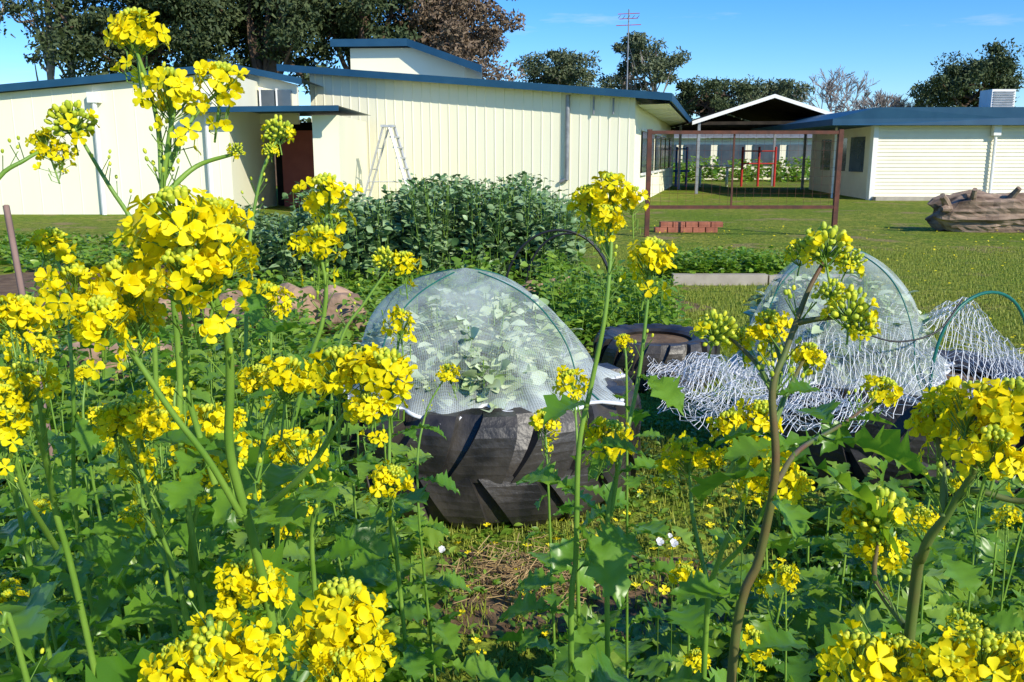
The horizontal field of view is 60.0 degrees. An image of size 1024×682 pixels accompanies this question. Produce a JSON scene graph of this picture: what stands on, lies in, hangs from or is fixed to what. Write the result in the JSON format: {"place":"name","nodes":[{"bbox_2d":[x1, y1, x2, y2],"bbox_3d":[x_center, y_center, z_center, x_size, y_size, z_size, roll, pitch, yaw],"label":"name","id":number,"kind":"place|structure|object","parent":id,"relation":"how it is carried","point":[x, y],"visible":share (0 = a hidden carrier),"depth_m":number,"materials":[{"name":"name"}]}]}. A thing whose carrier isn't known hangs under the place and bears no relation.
{"place":"outdoors","nodes":[
{"label":"outdoors","id":0,"kind":"place"},
{"bbox_2d":[60,336,174,389],"bbox_3d":[-2.382,0.150,5.424,0.624,0.381,0.494,-2,12,-11],"label":"flat rock","id":1,"kind":"object","parent":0,"point":[95,355],"visible":0.07,"depth_m":5.19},
{"bbox_2d":[0,74,367,213],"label":"walls","id":2,"kind":"structure","parent":0,"point":[339,145],"depth_m":22.03,"materials":[{"name":"beige metal"}]},
{"bbox_2d":[86,92,213,214],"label":"downpipes","id":3,"kind":"object","parent":2,"relation":"attached to","point":[94,98],"visible":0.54,"depth_m":21.73,"materials":[{"name":"metal"}]},
{"bbox_2d":[0,59,370,115],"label":"roof","id":4,"kind":"structure","parent":2,"relation":"on","point":[308,110],"depth_m":21.36,"materials":[{"name":"metal"}]},
{"bbox_2d":[257,88,291,105],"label":"windows","id":5,"kind":"structure","parent":2,"relation":"attached to","point":[267,97],"depth_m":24.20,"materials":[{"name":"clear glass"}]},
{"bbox_2d":[0,265,713,377],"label":"garden bed soil","id":6,"kind":"structure","parent":0,"point":[8,283],"depth_m":9.64,"materials":[{"name":"soil"}]},
{"bbox_2d":[0,228,693,348],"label":"vegetable bed plants","id":7,"kind":"object","parent":6,"relation":"on","point":[574,302],"visible":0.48,"depth_m":7.96,"materials":[{"name":"green plant"}]},
{"bbox_2d":[138,275,601,335],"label":"garden bed rocks","id":8,"kind":"object","parent":6,"relation":"on","point":[340,294],"visible":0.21,"depth_m":6.95,"materials":[{"name":"stone"}]},
{"bbox_2d":[162,171,592,287],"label":"broad bean plants","id":9,"kind":"object","parent":6,"relation":"on","point":[429,225],"visible":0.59,"depth_m":9.41,"materials":[{"name":"green plant"}]},
{"bbox_2d":[15,286,1012,681],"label":"ground cover weeds","id":10,"kind":"object","parent":6,"relation":"on","point":[633,502],"visible":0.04,"depth_m":3.27,"materials":[{"name":"green plant"}]},
{"bbox_2d":[505,229,612,291],"bbox_3d":[0.445,-0.699,8.331,1.072,0.750,0.622,0,12,0],"label":"garden arch hoop","id":11,"kind":"object","parent":6,"relation":"on","point":[570,232],"visible":0.67,"depth_m":8.01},
{"bbox_2d":[350,48,481,78],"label":"clerestory wall","id":12,"kind":"structure","parent":0,"point":[406,60],"depth_m":30.07,"materials":[{"name":"paint"}]},
{"bbox_2d":[330,38,501,72],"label":"clerestory roof","id":13,"kind":"structure","parent":12,"relation":"on","point":[383,43],"depth_m":29.58,"materials":[{"name":"metal"}]},
{"bbox_2d":[309,73,673,204],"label":"walls","id":14,"kind":"structure","parent":0,"point":[478,133],"depth_m":26.22,"materials":[{"name":"beige metal"}]},
{"bbox_2d":[559,95,614,183],"bbox_3d":[2.138,-5.784,25.523,1.566,2.524,0.153,3,12,14],"label":"downpipe","id":15,"kind":"object","parent":14,"relation":"attached to","point":[567,133],"visible":1,"depth_m":25.56,"materials":[{"name":"grey metal"}]},
{"bbox_2d":[640,129,672,174],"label":"side windows","id":16,"kind":"structure","parent":14,"relation":"attached to","point":[644,149],"depth_m":33.33,"materials":[{"name":"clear glass"}]},
{"bbox_2d":[636,98,687,121],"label":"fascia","id":17,"kind":"structure","parent":14,"relation":"on","point":[643,101],"depth_m":28.33,"materials":[{"name":"metal"}]},
{"bbox_2d":[276,64,691,122],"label":"roof","id":18,"kind":"structure","parent":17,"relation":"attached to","point":[499,84],"depth_m":25.51,"materials":[{"name":"metal"}]},
{"bbox_2d":[610,9,641,89],"bbox_3d":[3.800,-9.166,29.098,1.609,3.150,1.304,0,12,0],"label":"tv antenna","id":19,"kind":"object","parent":17,"relation":"attached to","point":[628,18],"visible":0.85,"depth_m":28.62,"materials":[{"name":"grey metal"}]},
{"bbox_2d":[638,104,688,127],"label":"soffit","id":20,"kind":"structure","parent":14,"relation":"attached to","point":[668,114],"depth_m":29.54,"materials":[{"name":"white paint"}]},
{"bbox_2d":[0,180,1023,681],"bbox_3d":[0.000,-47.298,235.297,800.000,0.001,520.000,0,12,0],"label":"lawn ground","id":21,"kind":"structure","parent":0,"point":[870,220],"depth_m":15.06,"materials":[{"name":"plant"}]},
{"bbox_2d":[0,0,14,37],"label":"gum tree","id":22,"kind":"object","parent":21,"relation":"on","point":[1,19],"visible":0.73,"depth_m":41.92,"materials":[{"name":"green plant"}]},
{"bbox_2d":[0,578,27,660],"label":"mustard plant","id":23,"kind":"object","parent":21,"relation":"on","point":[5,583],"visible":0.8,"depth_m":1.41,"materials":[{"name":"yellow plant"}]},
{"bbox_2d":[3,205,53,458],"bbox_3d":[-1.735,0.135,3.245,0.024,1.229,0.640,-9,14,-36],"label":"garden stake","id":24,"kind":"object","parent":21,"relation":"on","point":[14,250],"visible":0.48,"depth_m":3.32,"materials":[{"name":"brown wood"}]},
{"bbox_2d":[0,367,58,560],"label":"mustard plant","id":25,"kind":"object","parent":21,"relation":"on","point":[2,546],"visible":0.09,"depth_m":2.32,"materials":[{"name":"green plant"}]},
{"bbox_2d":[0,393,97,681],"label":"mustard plant","id":26,"kind":"object","parent":21,"relation":"on","point":[47,553],"visible":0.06,"depth_m":1.21,"materials":[{"name":"green plant"}]},
{"bbox_2d":[0,0,104,80],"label":"gum tree","id":27,"kind":"object","parent":21,"relation":"on","point":[49,68],"visible":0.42,"depth_m":44.10,"materials":[{"name":"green plant"}]},
{"bbox_2d":[0,329,117,619],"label":"mustard plant","id":28,"kind":"object","parent":21,"relation":"on","point":[4,500],"visible":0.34,"depth_m":2.10,"materials":[{"name":"green plant"}]},
{"bbox_2d":[11,334,145,638],"bbox_3d":[-0.923,0.507,1.915,0.291,1.070,0.220,0,12,0],"label":"mustard plant","id":29,"kind":"object","parent":21,"relation":"on","point":[40,348],"visible":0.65,"depth_m":1.81,"materials":[{"name":"green plant"}]},
{"bbox_2d":[25,226,161,664],"bbox_3d":[-0.513,0.515,1.202,0.316,1.344,0.298,10,15,40],"label":"mustard plant","id":30,"kind":"object","parent":21,"relation":"on","point":[46,240],"visible":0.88,"depth_m":1.03,"materials":[{"name":"green plant"}]},
{"bbox_2d":[0,293,192,681],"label":"mustard plant","id":31,"kind":"object","parent":21,"relation":"on","point":[22,312],"visible":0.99,"depth_m":0.67,"materials":[{"name":"green plant"}]},
{"bbox_2d":[14,0,234,77],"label":"gum tree","id":32,"kind":"object","parent":21,"relation":"on","point":[86,43],"visible":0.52,"depth_m":40.76,"materials":[{"name":"green plant"}]},
{"bbox_2d":[79,402,181,640],"bbox_3d":[-0.695,0.588,1.737,0.258,0.984,0.229,0,12,0],"label":"mustard plant","id":33,"kind":"object","parent":21,"relation":"on","point":[94,410],"visible":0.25,"depth_m":1.64,"materials":[{"name":"green plant"}]},
{"bbox_2d":[0,100,269,681],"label":"mustard plant","id":34,"kind":"object","parent":21,"relation":"on","point":[31,624],"visible":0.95,"depth_m":0.89,"materials":[{"name":"green plant"}]},
{"bbox_2d":[92,389,229,638],"bbox_3d":[-0.241,0.635,0.886,0.251,1.238,0.302,7,14,31],"label":"mustard plant","id":35,"kind":"object","parent":21,"relation":"on","point":[152,417],"visible":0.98,"depth_m":0.70,"materials":[{"name":"green plant"}]},
{"bbox_2d":[146,377,179,508],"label":"mustard plant","id":36,"kind":"object","parent":21,"relation":"on","point":[160,383],"visible":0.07,"depth_m":2.37,"materials":[{"name":"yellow plant"}]},
{"bbox_2d":[143,385,226,600],"bbox_3d":[-0.542,0.586,1.535,0.240,1.071,0.223,0,12,0],"label":"mustard plant","id":37,"kind":"object","parent":21,"relation":"on","point":[207,544],"visible":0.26,"depth_m":1.42,"materials":[{"name":"green plant"}]},
{"bbox_2d":[176,539,200,627],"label":"mustard plant","id":38,"kind":"object","parent":21,"relation":"on","point":[180,622],"visible":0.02,"depth_m":1.30,"materials":[{"name":"green plant"}]},
{"bbox_2d":[121,0,263,67],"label":"pine tree","id":39,"kind":"object","parent":21,"relation":"on","point":[194,5],"visible":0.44,"depth_m":40.57,"materials":[{"name":"green plant"}]},
{"bbox_2d":[85,6,316,681],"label":"mustard plant","id":40,"kind":"object","parent":21,"relation":"on","point":[176,86],"visible":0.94,"depth_m":0.70,"materials":[{"name":"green plant"}]},
{"bbox_2d":[34,184,417,681],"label":"mustard plant","id":41,"kind":"object","parent":21,"relation":"on","point":[201,221],"visible":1,"depth_m":0.52,"materials":[{"name":"yellow plant"}]},
{"bbox_2d":[120,402,360,681],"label":"mustard plant","id":42,"kind":"object","parent":21,"relation":"on","point":[213,423],"visible":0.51,"depth_m":0.79,"materials":[{"name":"green plant"}]},
{"bbox_2d":[226,439,271,543],"bbox_3d":[-0.587,0.581,2.103,0.208,0.851,0.222,-7,14,-30],"label":"mustard plant","id":43,"kind":"object","parent":21,"relation":"on","point":[230,539],"visible":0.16,"depth_m":2.01,"materials":[{"name":"green plant"}]},
{"bbox_2d":[161,114,337,681],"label":"mustard plant","id":44,"kind":"object","parent":21,"relation":"on","point":[257,303],"visible":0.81,"depth_m":1.00,"materials":[{"name":"green plant"}]},
{"bbox_2d":[137,557,396,681],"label":"mustard plant","id":45,"kind":"object","parent":21,"relation":"on","point":[342,635],"visible":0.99,"depth_m":0.48,"materials":[{"name":"yellow plant"}]},
{"bbox_2d":[176,0,371,185],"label":"pine tree","id":46,"kind":"object","parent":21,"relation":"on","point":[267,37],"visible":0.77,"depth_m":41.67,"materials":[{"name":"green plant"}]},
{"bbox_2d":[190,172,363,681],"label":"mustard plant","id":47,"kind":"object","parent":21,"relation":"on","point":[314,202],"visible":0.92,"depth_m":0.84,"materials":[{"name":"green plant"}]},
{"bbox_2d":[246,480,312,643],"bbox_3d":[-0.325,0.665,1.327,0.232,0.999,0.217,0,12,0],"label":"mustard plant","id":48,"kind":"object","parent":21,"relation":"on","point":[258,486],"visible":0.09,"depth_m":1.20,"materials":[{"name":"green plant"}]},
{"bbox_2d":[271,525,308,638],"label":"mustard plant","id":49,"kind":"object","parent":21,"relation":"on","point":[284,532],"visible":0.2,"depth_m":1.64,"materials":[{"name":"yellow plant"}]},
{"bbox_2d":[274,122,313,206],"bbox_3d":[-5.950,-5.148,25.843,1.980,2.400,0.700,0,12,0],"label":"recessed entry","id":50,"kind":"object","parent":21,"relation":"on","point":[294,162],"visible":0.46,"depth_m":25.53,"materials":[{"name":"wood"}]},
{"bbox_2d":[300,117,310,121],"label":"distant treeline","id":51,"kind":"object","parent":21,"relation":"on","point":[308,119],"depth_m":70.84,"materials":[{"name":"green plant"}]},
{"bbox_2d":[229,246,421,681],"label":"mustard plant","id":52,"kind":"object","parent":21,"relation":"on","point":[366,538],"visible":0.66,"depth_m":1.11,"materials":[{"name":"green plant"}]},
{"bbox_2d":[258,0,474,94],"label":"pine tree","id":53,"kind":"object","parent":21,"relation":"on","point":[363,23],"visible":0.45,"depth_m":43.44,"materials":[{"name":"green plant"}]},
{"bbox_2d":[362,125,411,201],"bbox_3d":[-3.294,-4.612,23.683,1.568,2.252,0.731,0,12,0],"label":"stepladder","id":54,"kind":"object","parent":21,"relation":"on","point":[400,147],"visible":0.77,"depth_m":23.53,"materials":[{"name":"metal"}]},
{"bbox_2d":[341,304,461,681],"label":"mustard plant","id":55,"kind":"object","parent":21,"relation":"on","point":[413,662],"visible":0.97,"depth_m":1.10,"materials":[{"name":"green plant"}]},
{"bbox_2d":[379,0,526,81],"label":"oak tree","id":56,"kind":"object","parent":21,"relation":"on","point":[470,40],"visible":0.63,"depth_m":42.72,"materials":[{"name":"brown plant"}]},
{"bbox_2d":[336,357,640,528],"bbox_3d":[-0.100,0.377,3.938,1.335,0.460,1.335,0,12,0],"label":"tractor tyre planter","id":57,"kind":"object","parent":21,"relation":"on","point":[487,460],"visible":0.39,"depth_m":3.33,"materials":[{"name":"rubber"}]},
{"bbox_2d":[343,268,624,420],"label":"netted plant dome","id":58,"kind":"structure","parent":57,"relation":"on","point":[499,355],"depth_m":3.54,"materials":[{"name":"fabric"}]},
{"bbox_2d":[0,333,983,681],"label":"mustard plant","id":59,"kind":"object","parent":21,"relation":"on","point":[628,651],"visible":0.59,"depth_m":1.35,"materials":[{"name":"green plant"}]},
{"bbox_2d":[378,363,627,681],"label":"mustard plant","id":60,"kind":"object","parent":21,"relation":"on","point":[558,558],"visible":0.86,"depth_m":1.53,"materials":[{"name":"green plant"}]},
{"bbox_2d":[0,275,1023,681],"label":"weed foliage","id":61,"kind":"object","parent":21,"relation":"on","point":[824,595],"visible":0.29,"depth_m":2.14,"materials":[{"name":"green plant"}]},
{"bbox_2d":[479,170,649,681],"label":"mustard plant","id":62,"kind":"object","parent":21,"relation":"on","point":[611,550],"visible":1,"depth_m":0.76,"materials":[{"name":"green plant"}]},
{"bbox_2d":[511,47,626,88],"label":"gum tree","id":63,"kind":"object","parent":21,"relation":"on","point":[567,70],"visible":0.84,"depth_m":56.61,"materials":[{"name":"green plant"}]},
{"bbox_2d":[405,549,751,639],"bbox_3d":[0.164,0.819,2.928,1.593,0.001,0.650,0,12,0],"label":"bare soil patch","id":64,"kind":"object","parent":21,"relation":"on","point":[503,626],"visible":0.1,"depth_m":2.84,"materials":[{"name":"soil"}]},
{"bbox_2d":[439,531,644,627],"bbox_3d":[0.086,0.778,2.925,0.659,0.089,0.648,-9,15,-37],"label":"straw patch","id":65,"kind":"object","parent":64,"relation":"on","point":[507,567],"visible":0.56,"depth_m":2.95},
{"bbox_2d":[438,482,744,681],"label":"white wildflower","id":66,"kind":"object","parent":21,"relation":"on","point":[660,541],"visible":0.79,"depth_m":1.88,"materials":[{"name":"green plant"}]},
{"bbox_2d":[552,236,684,681],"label":"mustard plant","id":67,"kind":"object","parent":21,"relation":"on","point":[664,388],"visible":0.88,"depth_m":0.88,"materials":[{"name":"green plant"}]},
{"bbox_2d":[596,30,691,91],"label":"gum tree","id":68,"kind":"object","parent":21,"relation":"on","point":[641,52],"visible":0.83,"depth_m":56.43,"materials":[{"name":"green plant"}]},
{"bbox_2d":[593,323,719,391],"bbox_3d":[0.920,0.097,5.688,0.803,0.300,0.803,0,12,0],"label":"tyre planter","id":69,"kind":"object","parent":21,"relation":"on","point":[668,343],"visible":0.52,"depth_m":5.40,"materials":[{"name":"rubber"}]},
{"bbox_2d":[654,221,722,231],"bbox_3d":[3.360,-2.176,16.910,1.280,0.196,0.200,0,12,0],"label":"brick stack","id":70,"kind":"object","parent":21,"relation":"on","point":[690,226],"visible":0.99,"depth_m":16.81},
{"bbox_2d":[673,74,756,119],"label":"gum tree","id":71,"kind":"object","parent":21,"relation":"on","point":[703,101],"visible":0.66,"depth_m":58.13,"materials":[{"name":"green plant"}]},
{"bbox_2d":[673,147,776,186],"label":"playground equipment","id":72,"kind":"object","parent":21,"relation":"on","point":[758,163],"visible":0.99,"depth_m":43.08,"materials":[{"name":"red paint"}]},
{"bbox_2d":[654,245,796,281],"bbox_3d":[2.443,-0.916,10.478,1.653,0.404,1.172,0,12,0],"label":"parsley row","id":73,"kind":"object","parent":21,"relation":"on","point":[744,260],"visible":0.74,"depth_m":10.15,"materials":[{"name":"green plant"}]},
{"bbox_2d":[680,624,773,681],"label":"mustard plant","id":74,"kind":"object","parent":21,"relation":"on","point":[695,654],"visible":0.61,"depth_m":1.10,"materials":[{"name":"yellow plant"}]},
{"bbox_2d":[653,398,814,681],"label":"mustard plant","id":75,"kind":"object","parent":21,"relation":"on","point":[692,620],"visible":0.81,"depth_m":0.76,"materials":[{"name":"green plant"}]},
{"bbox_2d":[454,226,1023,653],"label":"capeweed flowers","id":76,"kind":"object","parent":21,"relation":"on","point":[664,589],"visible":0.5,"depth_m":3.19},
{"bbox_2d":[672,155,810,181],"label":"shrubs","id":77,"kind":"object","parent":21,"relation":"on","point":[792,174],"visible":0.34,"depth_m":52.79,"materials":[{"name":"green plant"}]},
{"bbox_2d":[674,138,811,179],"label":"walls","id":78,"kind":"structure","parent":21,"relation":"on","point":[784,143],"depth_m":56.62,"materials":[{"name":"paint"}]},
{"bbox_2d":[673,145,811,164],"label":"windows","id":79,"kind":"structure","parent":78,"relation":"attached to","point":[726,151],"depth_m":56.65,"materials":[{"name":"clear glass"}]},
{"bbox_2d":[674,134,811,137],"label":"roof","id":80,"kind":"structure","parent":78,"relation":"on","point":[745,135],"depth_m":56.23,"materials":[{"name":"grey metal"}]},
{"bbox_2d":[644,129,843,236],"bbox_3d":[4.100,-2.794,15.761,3.440,1.880,0.080,0,12,0],"label":"rusty trellis frame","id":81,"kind":"object","parent":21,"relation":"on","point":[834,207],"visible":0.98,"depth_m":15.74,"materials":[{"name":"metal"}]},
{"bbox_2d":[671,94,831,192],"bbox_3d":[10.100,-8.675,39.522,6.400,3.760,11.080,0,12,0],"label":"open shelter","id":82,"kind":"object","parent":21,"relation":"on","point":[774,109],"visible":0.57,"depth_m":37.42,"materials":[{"name":"white paint"}]},
{"bbox_2d":[671,273,861,284],"bbox_3d":[2.850,-0.691,9.947,2.100,0.120,0.120,0,12,0],"label":"timber garden edge","id":83,"kind":"object","parent":21,"relation":"on","point":[724,278],"visible":0.46,"depth_m":9.89,"materials":[{"name":"wood"}]},
{"bbox_2d":[726,74,815,120],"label":"gum tree","id":84,"kind":"object","parent":21,"relation":"on","point":[783,87],"visible":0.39,"depth_m":57.80,"materials":[{"name":"green plant"}]},
{"bbox_2d":[751,559,799,681],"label":"mustard plant","id":85,"kind":"object","parent":21,"relation":"on","point":[785,578],"visible":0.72,"depth_m":1.47,"materials":[{"name":"yellow plant"}]},
{"bbox_2d":[660,221,933,681],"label":"mustard plant","id":86,"kind":"object","parent":21,"relation":"on","point":[887,445],"visible":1,"depth_m":0.66,"materials":[{"name":"green plant"}]},
{"bbox_2d":[792,64,879,112],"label":"bare tree","id":87,"kind":"object","parent":21,"relation":"on","point":[829,89],"visible":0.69,"depth_m":58.25,"materials":[{"name":"plant"}]},
{"bbox_2d":[849,88,912,109],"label":"bare tree","id":88,"kind":"object","parent":21,"relation":"on","point":[882,100],"visible":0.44,"depth_m":59.48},
{"bbox_2d":[762,347,1023,506],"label":"tractor tyre planter","id":89,"kind":"object","parent":21,"relation":"on","point":[852,457],"visible":0.15,"depth_m":3.68,"materials":[{"name":"rubber"}]},
{"bbox_2d":[643,297,1023,436],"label":"bird netting","id":90,"kind":"object","parent":89,"relation":"on","point":[814,395],"visible":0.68,"depth_m":3.72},
{"bbox_2d":[726,247,954,399],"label":"netted plant dome","id":91,"kind":"structure","parent":89,"relation":"on","point":[884,299],"depth_m":3.88,"materials":[{"name":"fabric"}]},
{"bbox_2d":[865,291,1023,390],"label":"net hoop","id":92,"kind":"object","parent":89,"relation":"on","point":[960,305],"visible":0.85,"depth_m":3.69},
{"bbox_2d":[872,196,933,200],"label":"plinth","id":93,"kind":"structure","parent":21,"relation":"on","point":[877,198],"depth_m":29.26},
{"bbox_2d":[895,97,933,106],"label":"bare tree","id":94,"kind":"object","parent":21,"relation":"on","point":[906,102],"visible":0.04,"depth_m":60.46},
{"bbox_2d":[808,375,1023,681],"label":"mustard plant","id":95,"kind":"object","parent":21,"relation":"on","point":[997,409],"visible":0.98,"depth_m":0.49,"materials":[{"name":"yellow plant"}]},
{"bbox_2d":[809,125,1023,198],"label":"walls","id":96,"kind":"structure","parent":21,"relation":"on","point":[923,161],"depth_m":29.35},
{"bbox_2d":[820,126,878,199],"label":"side windows","id":97,"kind":"structure","parent":96,"relation":"attached to","point":[857,152],"depth_m":30.99,"materials":[{"name":"glass"}]},
{"bbox_2d":[751,107,1023,130],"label":"roof fascia","id":98,"kind":"structure","parent":96,"relation":"on","point":[930,116],"depth_m":28.62,"materials":[{"name":"metal"}]},
{"bbox_2d":[979,89,1015,106],"bbox_3d":[16.600,-8.244,30.339,0.800,0.660,0.840,0,12,0],"label":"rooftop air conditioner","id":99,"kind":"object","parent":98,"relation":"on","point":[997,98],"visible":0.91,"depth_m":29.97,"materials":[{"name":"white paint"}]},
{"bbox_2d":[988,125,1001,192],"bbox_3d":[15.800,-5.839,29.131,0.240,2.420,0.180,0,12,0],"label":"downpipe","id":100,"kind":"object","parent":96,"relation":"attached to","point":[996,130],"visible":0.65,"depth_m":29.02,"materials":[{"name":"metal"}]},
{"bbox_2d":[816,605,1023,681],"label":"mustard plant","id":101,"kind":"object","parent":21,"relation":"on","point":[878,657],"visible":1,"depth_m":0.48,"materials":[{"name":"yellow plant"}]},
{"bbox_2d":[894,502,945,650],"bbox_3d":[0.679,0.677,1.490,0.220,0.910,0.266,0,12,0],"label":"mustard plant","id":102,"kind":"object","parent":21,"relation":"on","point":[922,513],"visible":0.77,"depth_m":1.33,"materials":[{"name":"yellow plant"}]},
{"bbox_2d":[907,37,1023,106],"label":"gum tree","id":103,"kind":"object","parent":21,"relation":"on","point":[952,85],"visible":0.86,"depth_m":56.37,"materials":[{"name":"green plant"}]},
{"bbox_2d":[911,445,1023,681],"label":"mustard plant","id":104,"kind":"object","parent":21,"relation":"on","point":[1004,621],"visible":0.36,"depth_m":1.55,"materials":[{"name":"green plant"}]},
{"bbox_2d":[925,187,1023,232],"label":"fallen log","id":105,"kind":"object","parent":21,"relation":"on","point":[975,210],"visible":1,"depth_m":16.72,"materials":[{"name":"brown wood"}]},
{"bbox_2d":[983,504,1023,630],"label":"mustard plant","id":106,"kind":"object","parent":21,"relation":"on","point":[1004,512],"visible":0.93,"depth_m":1.71,"materials":[{"name":"green plant"}]},
{"bbox_2d":[998,490,1023,612],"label":"mustard plant","id":107,"kind":"object","parent":21,"relation":"on","point":[1012,549],"visible":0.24,"depth_m":2.06,"materials":[{"name":"green plant"}]},
{"bbox_2d":[0,0,1023,120],"label":"sky","id":108,"kind":"structure","parent":0,"point":[895,42],"materials":[{"name":"blue"}]}
]}

